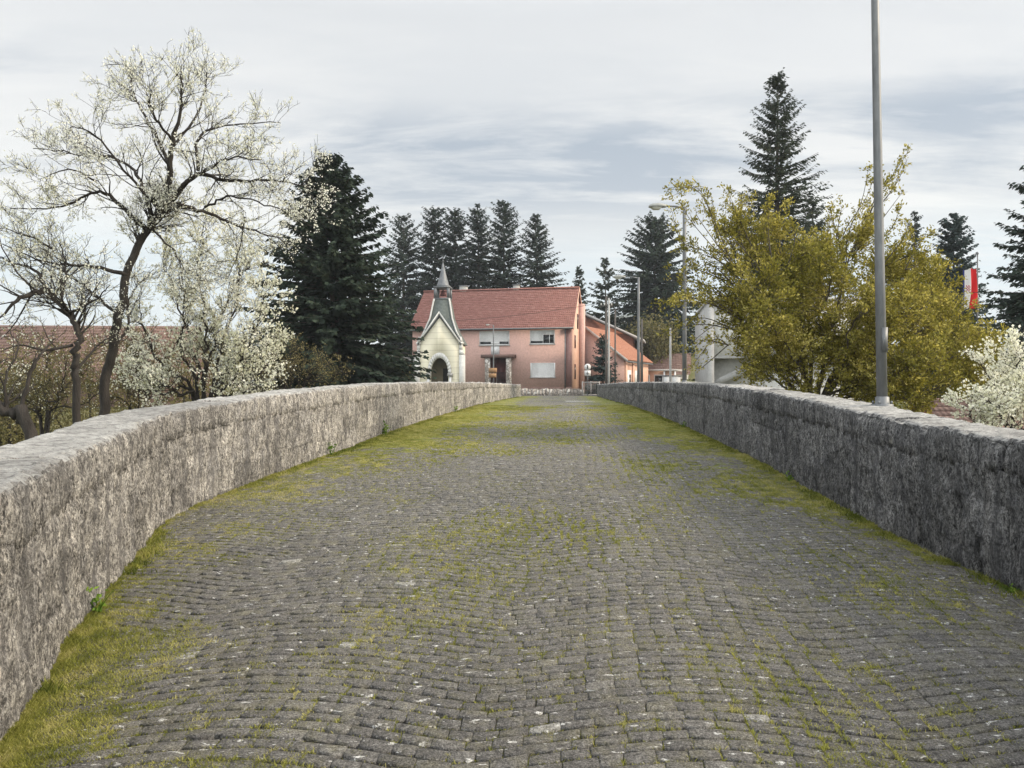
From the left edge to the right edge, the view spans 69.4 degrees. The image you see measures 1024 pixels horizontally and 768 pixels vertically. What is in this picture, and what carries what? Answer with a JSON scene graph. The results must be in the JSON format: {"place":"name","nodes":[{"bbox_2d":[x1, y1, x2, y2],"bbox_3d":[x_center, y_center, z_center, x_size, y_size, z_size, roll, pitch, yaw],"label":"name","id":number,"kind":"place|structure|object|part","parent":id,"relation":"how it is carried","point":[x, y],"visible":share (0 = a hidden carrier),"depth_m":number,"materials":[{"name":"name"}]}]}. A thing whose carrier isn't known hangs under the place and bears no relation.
{"place":"outdoors","nodes":[
{"label":"outdoors","id":0,"kind":"place"},
{"bbox_2d":[207,315,694,384],"bbox_3d":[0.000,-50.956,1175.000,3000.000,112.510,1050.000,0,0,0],"label":"hills","id":1,"kind":"structure","parent":0,"point":[625,316],"depth_m":826.73,"materials":[{"name":"plant"}]},
{"bbox_2d":[4,353,990,438],"bbox_3d":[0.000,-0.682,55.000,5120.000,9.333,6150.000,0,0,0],"label":"ground","id":2,"kind":"structure","parent":0,"point":[691,375],"depth_m":53.22,"materials":[{"name":"soil"}]},
{"bbox_2d":[0,310,88,439],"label":"leaning tree","id":3,"kind":"object","parent":2,"relation":"on","point":[19,413],"visible":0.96,"depth_m":9.08,"materials":[{"name":"brown dark bark"}]},
{"bbox_2d":[0,320,92,445],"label":"olive bush","id":4,"kind":"object","parent":2,"relation":"on","point":[13,434],"visible":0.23,"depth_m":19.70,"materials":[{"name":"green plant"}]},
{"bbox_2d":[0,329,112,434],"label":"twiggy bush","id":5,"kind":"object","parent":2,"relation":"on","point":[36,396],"visible":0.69,"depth_m":13.90,"materials":[{"name":"brown plant"}]},
{"bbox_2d":[0,209,165,423],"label":"blossoming tree","id":6,"kind":"object","parent":2,"relation":"on","point":[76,365],"visible":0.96,"depth_m":10.16,"materials":[{"name":"white plant"}]},
{"bbox_2d":[26,327,148,432],"bbox_3d":[-11.938,1.075,20.873,3.778,5.432,3.392,0,0,-36],"label":"olive bush","id":7,"kind":"object","parent":2,"relation":"on","point":[90,413],"visible":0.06,"depth_m":20.61,"materials":[{"name":"green plant"}]},
{"bbox_2d":[0,325,217,407],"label":"long roof house","id":8,"kind":"structure","parent":2,"relation":"on","point":[68,335],"depth_m":54.88,"materials":[{"name":"ceramic"}]},
{"bbox_2d":[79,322,201,414],"bbox_3d":[-7.821,1.252,15.136,2.455,5.017,2.091,0,0,26],"label":"twiggy bush","id":9,"kind":"object","parent":2,"relation":"on","point":[132,394],"visible":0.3,"depth_m":14.90,"materials":[{"name":"brown plant"}]},
{"bbox_2d":[0,27,341,415],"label":"blossoming tree","id":10,"kind":"object","parent":2,"relation":"on","point":[167,196],"visible":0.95,"depth_m":10.94,"materials":[{"name":"white plant"}]},
{"bbox_2d":[101,199,297,406],"bbox_3d":[-5.377,0.319,12.629,3.625,6.977,2.771,0,0,0],"label":"blossoming shrub","id":11,"kind":"object","parent":2,"relation":"on","point":[238,354],"visible":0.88,"depth_m":12.31,"materials":[{"name":"white plant"}]},
{"bbox_2d":[159,321,251,404],"bbox_3d":[-8.498,0.912,20.137,3.926,5.742,3.586,0,0,0],"label":"olive bush","id":12,"kind":"object","parent":2,"relation":"on","point":[186,398],"visible":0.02,"depth_m":19.99,"materials":[{"name":"green plant"}]},
{"bbox_2d":[0,381,520,740],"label":"parapet wall","id":13,"kind":"structure","parent":2,"relation":"on","point":[93,502],"depth_m":5.45,"materials":[{"name":"stone"}]},
{"bbox_2d":[247,331,354,389],"bbox_3d":[-4.114,1.334,14.567,2.281,4.918,1.631,0,0,0],"label":"twiggy bush","id":14,"kind":"object","parent":2,"relation":"on","point":[291,370],"visible":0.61,"depth_m":14.51,"materials":[{"name":"brown plant"}]},
{"bbox_2d":[216,151,437,395],"bbox_3d":[-9.017,-3.110,38.024,14.614,17.416,13.769,0,0,0],"label":"spruce tree","id":15,"kind":"object","parent":2,"relation":"on","point":[337,321],"visible":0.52,"depth_m":36.82,"materials":[{"name":"green plant"}]},
{"bbox_2d":[364,213,436,355],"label":"spruce tree","id":16,"kind":"object","parent":2,"relation":"on","point":[404,240],"visible":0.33,"depth_m":94.47,"materials":[{"name":"green plant"}]},
{"bbox_2d":[399,205,467,349],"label":"spruce tree","id":17,"kind":"object","parent":2,"relation":"on","point":[434,225],"visible":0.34,"depth_m":96.30,"materials":[{"name":"green plant"}]},
{"bbox_2d":[415,260,467,381],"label":"chapel","id":18,"kind":"structure","parent":2,"relation":"on","point":[444,344],"depth_m":58.07,"materials":[{"name":"paint"}]},
{"bbox_2d":[429,207,480,289],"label":"spruce tree","id":19,"kind":"object","parent":2,"relation":"on","point":[455,250],"visible":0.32,"depth_m":95.36,"materials":[{"name":"green plant"}]},
{"bbox_2d":[457,203,494,288],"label":"spruce tree","id":20,"kind":"object","parent":2,"relation":"on","point":[479,228],"visible":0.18,"depth_m":97.57,"materials":[{"name":"green plant"}]},
{"bbox_2d":[408,284,584,392],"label":"pink house","id":21,"kind":"structure","parent":2,"relation":"on","point":[542,349],"depth_m":73.79,"materials":[{"name":"pink paint"}]},
{"bbox_2d":[478,331,509,345],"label":"window","id":22,"kind":"structure","parent":21,"relation":"in","point":[501,338],"depth_m":73.57,"materials":[{"name":"white paint"}]},
{"bbox_2d":[491,346,498,353],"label":"balcony door","id":23,"kind":"structure","parent":21,"relation":"in","point":[496,348],"depth_m":73.54,"materials":[{"name":"white paint"}]},
{"bbox_2d":[491,358,505,383],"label":"front door","id":24,"kind":"structure","parent":21,"relation":"in","point":[499,363],"depth_m":73.41,"materials":[{"name":"red wood"}]},
{"bbox_2d":[529,330,555,344],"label":"window","id":25,"kind":"structure","parent":21,"relation":"in","point":[537,337],"depth_m":72.58,"materials":[{"name":"white paint"}]},
{"bbox_2d":[529,363,555,377],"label":"window","id":26,"kind":"structure","parent":21,"relation":"in","point":[537,370],"depth_m":72.58,"materials":[{"name":"white paint"}]},
{"bbox_2d":[574,364,575,378],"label":"side window","id":27,"kind":"structure","parent":21,"relation":"in","point":[574,364],"depth_m":73.75,"materials":[{"name":"brown glass"}]},
{"bbox_2d":[467,199,536,288],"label":"spruce tree","id":28,"kind":"object","parent":2,"relation":"on","point":[506,278],"visible":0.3,"depth_m":93.41,"materials":[{"name":"green plant"}]},
{"bbox_2d":[513,213,568,287],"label":"spruce tree","id":29,"kind":"object","parent":2,"relation":"on","point":[540,276],"visible":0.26,"depth_m":94.28,"materials":[{"name":"green plant"}]},
{"bbox_2d":[521,388,583,394],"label":"yard wall","id":30,"kind":"structure","parent":2,"relation":"on","point":[546,391],"depth_m":69.50,"materials":[{"name":"stone"}]},
{"bbox_2d":[570,265,589,312],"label":"spruce tree","id":31,"kind":"object","parent":2,"relation":"on","point":[579,272],"visible":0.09,"depth_m":119.72,"materials":[{"name":"green plant"}]},
{"bbox_2d":[585,333,622,393],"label":"blue spruce","id":32,"kind":"object","parent":2,"relation":"on","point":[600,361],"visible":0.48,"depth_m":70.22,"materials":[{"name":"green plant"}]},
{"bbox_2d":[585,257,627,327],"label":"spruce tree","id":33,"kind":"object","parent":2,"relation":"on","point":[603,274],"visible":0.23,"depth_m":111.68,"materials":[{"name":"green plant"}]},
{"bbox_2d":[600,296,612,383],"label":"utility pole","id":34,"kind":"object","parent":2,"relation":"on","point":[605,305],"visible":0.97,"depth_m":66.11,"materials":[{"name":"grey wood"}]},
{"bbox_2d":[414,302,603,322],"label":"overhead cable","id":35,"kind":"object","parent":34,"relation":"attached to","point":[523,314],"visible":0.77,"depth_m":68.00,"materials":[{"name":"black paint"}]},
{"bbox_2d":[608,298,609,383],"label":"utility pole","id":36,"kind":"object","parent":2,"relation":"on","point":[608,341],"visible":0.79,"depth_m":65.82,"materials":[{"name":"metal"}]},
{"bbox_2d":[614,309,615,382],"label":"utility pole","id":37,"kind":"object","parent":2,"relation":"on","point":[615,343],"visible":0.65,"depth_m":75.93,"materials":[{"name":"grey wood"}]},
{"bbox_2d":[585,326,652,392],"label":"peach annex","id":38,"kind":"object","parent":2,"relation":"on","point":[626,358],"visible":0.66,"depth_m":78.86,"materials":[{"name":"orange paint"}]},
{"bbox_2d":[585,313,645,348],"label":"roof","id":39,"kind":"structure","parent":38,"relation":"attached to","point":[597,323],"depth_m":90.41,"materials":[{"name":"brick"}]},
{"bbox_2d":[627,370,630,381],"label":"door","id":40,"kind":"structure","parent":38,"relation":"in","point":[628,371],"depth_m":78.69,"materials":[{"name":"white paint"}]},
{"bbox_2d":[640,319,642,381],"bbox_3d":[10.875,-2.103,62.000,0.240,6.686,0.228,0,0,0],"label":"utility pole","id":41,"kind":"object","parent":2,"relation":"on","point":[641,371],"visible":0.6,"depth_m":61.91,"materials":[{"name":"grey wood"}]},
{"bbox_2d":[601,211,701,353],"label":"spruce tree","id":42,"kind":"object","parent":2,"relation":"on","point":[654,261],"visible":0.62,"depth_m":104.60,"materials":[{"name":"green plant"}]},
{"bbox_2d":[626,306,681,363],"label":"olive bush","id":43,"kind":"object","parent":2,"relation":"on","point":[655,346],"visible":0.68,"depth_m":94.88,"materials":[{"name":"green plant"}]},
{"bbox_2d":[648,369,681,381],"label":"flat roof porch","id":44,"kind":"object","parent":2,"relation":"on","point":[654,375],"visible":0.33,"depth_m":87.62,"materials":[{"name":"white paint"}]},
{"bbox_2d":[654,375,661,381],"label":"window","id":45,"kind":"structure","parent":44,"relation":"in","point":[657,378],"depth_m":87.65,"materials":[{"name":"grey glass"}]},
{"bbox_2d":[647,353,690,378],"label":"red roof house","id":46,"kind":"structure","parent":2,"relation":"on","point":[676,361],"depth_m":93.73,"materials":[{"name":"ceramic"}]},
{"bbox_2d":[669,328,671,381],"bbox_3d":[13.271,-1.726,62.000,0.220,5.932,0.209,0,0,0],"label":"utility pole","id":47,"kind":"object","parent":2,"relation":"on","point":[670,366],"visible":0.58,"depth_m":61.94,"materials":[{"name":"concrete"}]},
{"bbox_2d":[689,67,845,380],"bbox_3d":[19.484,-10.670,54.084,13.031,24.454,14.055,0,0,0],"label":"fir tree","id":48,"kind":"object","parent":2,"relation":"on","point":[785,148],"visible":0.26,"depth_m":53.57,"materials":[{"name":"green plant"}]},
{"bbox_2d":[597,381,1023,593],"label":"parapet wall","id":49,"kind":"structure","parent":2,"relation":"on","point":[952,489],"depth_m":6.46,"materials":[{"name":"stone"}]},
{"bbox_2d":[613,275,639,381],"bbox_3d":[4.822,-2.249,31.000,1.204,4.603,0.242,0,0,0],"label":"street lamp","id":50,"kind":"object","parent":49,"relation":"on","point":[638,322],"visible":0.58,"depth_m":30.96,"materials":[{"name":"metal"}]},
{"bbox_2d":[648,203,686,381],"bbox_3d":[4.030,-2.299,19.000,1.030,4.657,0.240,0,0,0],"label":"street lamp","id":51,"kind":"object","parent":49,"relation":"on","point":[656,206],"visible":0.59,"depth_m":18.96,"materials":[{"name":"metal"}]},
{"bbox_2d":[871,0,893,405],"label":"street lamp","id":52,"kind":"object","parent":49,"relation":"on","point":[881,398],"visible":0.88,"depth_m":7.51,"materials":[{"name":"metal"}]},
{"bbox_2d":[796,195,842,294],"bbox_3d":[24.329,-6.592,59.676,7.862,17.344,7.447,0,0,43],"label":"spruce tree","id":53,"kind":"object","parent":2,"relation":"on","point":[814,206],"visible":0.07,"depth_m":59.83,"materials":[{"name":"green plant"}]},
{"bbox_2d":[650,143,1013,413],"bbox_3d":[6.568,-0.474,14.626,7.869,8.416,4.538,0,0,-27],"label":"golden tree","id":54,"kind":"object","parent":2,"relation":"on","point":[752,321],"visible":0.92,"depth_m":14.18,"materials":[{"name":"yellow plant"}]},
{"bbox_2d":[890,210,929,394],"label":"spruce tree","id":55,"kind":"object","parent":2,"relation":"on","point":[915,219],"visible":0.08,"depth_m":69.79,"materials":[{"name":"green plant"}]},
{"bbox_2d":[917,213,994,397],"bbox_3d":[37.074,-5.976,62.030,6.890,16.726,7.093,0,0,22],"label":"spruce tree","id":56,"kind":"object","parent":2,"relation":"on","point":[950,246],"visible":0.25,"depth_m":61.43,"materials":[{"name":"green plant"}]},
{"bbox_2d":[912,398,1023,429],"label":"brick hut","id":57,"kind":"object","parent":2,"relation":"on","point":[942,410],"visible":0.05,"depth_m":24.85,"materials":[{"name":"ceramic"}]},
{"bbox_2d":[965,252,978,328],"bbox_3d":[20.508,-1.025,33.000,0.601,9.695,0.095,0,0,0],"label":"flagpole","id":58,"kind":"object","parent":2,"relation":"on","point":[977,253],"visible":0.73,"depth_m":32.98,"materials":[{"name":"metal"}]},
{"bbox_2d":[962,268,977,308],"bbox_3d":[20.391,-4.239,32.969,0.661,1.832,0.181,0,0,0],"label":"flag","id":59,"kind":"object","parent":58,"relation":"hanging from","point":[970,284],"visible":0.81,"depth_m":32.98,"materials":[{"name":"fabric"}]},
{"bbox_2d":[941,324,1023,429],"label":"blossoming shrub","id":60,"kind":"object","parent":2,"relation":"on","point":[988,406],"visible":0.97,"depth_m":9.99,"materials":[{"name":"white plant"}]},
{"bbox_2d":[947,292,1023,402],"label":"hedge bush","id":61,"kind":"object","parent":2,"relation":"on","point":[1001,307],"visible":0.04,"depth_m":26.01,"materials":[{"name":"green plant"}]},
{"bbox_2d":[959,165,1023,397],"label":"spruce tree","id":62,"kind":"object","parent":2,"relation":"on","point":[1014,305],"visible":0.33,"depth_m":30.27,"materials":[{"name":"green plant"}]},
{"bbox_2d":[0,404,1023,767],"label":"grass","id":63,"kind":"structure","parent":0,"point":[18,740],"depth_m":4.81,"materials":[{"name":"green plant"}]},
{"bbox_2d":[86,586,113,611],"bbox_3d":[-2.499,1.301,4.461,0.192,0.200,0.108,0,0,-22],"label":"weed","id":64,"kind":"object","parent":63,"relation":"on","point":[96,600],"visible":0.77,"depth_m":4.46,"materials":[{"name":"green plant"}]},
{"bbox_2d":[328,442,336,453],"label":"weed","id":65,"kind":"object","parent":63,"relation":"on","point":[330,447],"visible":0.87,"depth_m":11.02,"materials":[{"name":"green plant"}]},
{"bbox_2d":[0,0,1023,349],"label":"sky","id":66,"kind":"structure","parent":0,"point":[578,115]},
{"bbox_2d":[2,396,1023,767],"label":"cobbled road","id":67,"kind":"structure","parent":0,"point":[312,562],"depth_m":4.17,"materials":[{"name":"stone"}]},
{"bbox_2d":[382,420,390,434],"bbox_3d":[-2.442,0.855,14.316,0.188,0.312,0.204,0,0,11],"label":"weed","id":68,"kind":"object","parent":67,"relation":"on","point":[385,430],"visible":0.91,"depth_m":14.30,"materials":[{"name":"green plant"}]},
{"bbox_2d":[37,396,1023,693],"bbox_3d":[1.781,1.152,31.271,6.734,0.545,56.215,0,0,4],"label":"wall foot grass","id":69,"kind":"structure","parent":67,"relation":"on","point":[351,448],"depth_m":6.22,"materials":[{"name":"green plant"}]},
{"bbox_2d":[782,471,793,480],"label":"weed","id":70,"kind":"object","parent":67,"relation":"on","point":[790,476],"visible":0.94,"depth_m":8.80,"materials":[{"name":"green plant"}]},
{"bbox_2d":[1002,583,1019,592],"bbox_3d":[3.290,1.347,4.859,0.160,0.080,0.044,0,0,0],"label":"weed","id":71,"kind":"object","parent":67,"relation":"on","point":[1012,591],"visible":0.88,"depth_m":4.86,"materials":[{"name":"green plant"}]},
{"bbox_2d":[220,395,893,396],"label":"street","id":72,"kind":"structure","parent":0,"point":[548,395],"depth_m":69.18,"materials":[{"name":"stone"}]},
{"bbox_2d":[486,324,493,382],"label":"street lamp","id":73,"kind":"object","parent":72,"relation":"on","point":[493,347],"visible":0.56,"depth_m":67.44,"materials":[{"name":"metal"}]},
{"bbox_2d":[489,368,496,382],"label":"notice boards","id":74,"kind":"object","parent":72,"relation":"on","point":[492,372],"visible":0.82,"depth_m":67.17,"materials":[{"name":"brown wood"}]},
{"bbox_2d":[584,364,590,395],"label":"road sign","id":75,"kind":"object","parent":72,"relation":"on","point":[587,371],"visible":1,"depth_m":66.94,"materials":[{"name":"metal"}]},
{"bbox_2d":[582,381,599,395],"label":"railing","id":76,"kind":"object","parent":72,"relation":"on","point":[590,382],"visible":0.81,"depth_m":68.53,"materials":[{"name":"grey metal"}]},
{"bbox_2d":[661,375,680,381],"bbox_3d":[13.730,0.105,63.745,1.600,1.710,0.610,0,0,0],"label":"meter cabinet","id":77,"kind":"object","parent":72,"relation":"on","point":[675,378],"visible":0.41,"depth_m":63.47,"materials":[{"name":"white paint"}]},
{"bbox_3d":[14.085,0.140,63.484,0.690,1.520,0.028,0,0,0],"label":"door","id":78,"kind":"part","parent":77,"relation":"part of","materials":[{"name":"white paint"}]},
{"bbox_2d":[694,297,890,398],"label":"white building","id":79,"kind":"structure","parent":0,"point":[720,368],"depth_m":37.34,"materials":[{"name":"concrete"}]}
]}

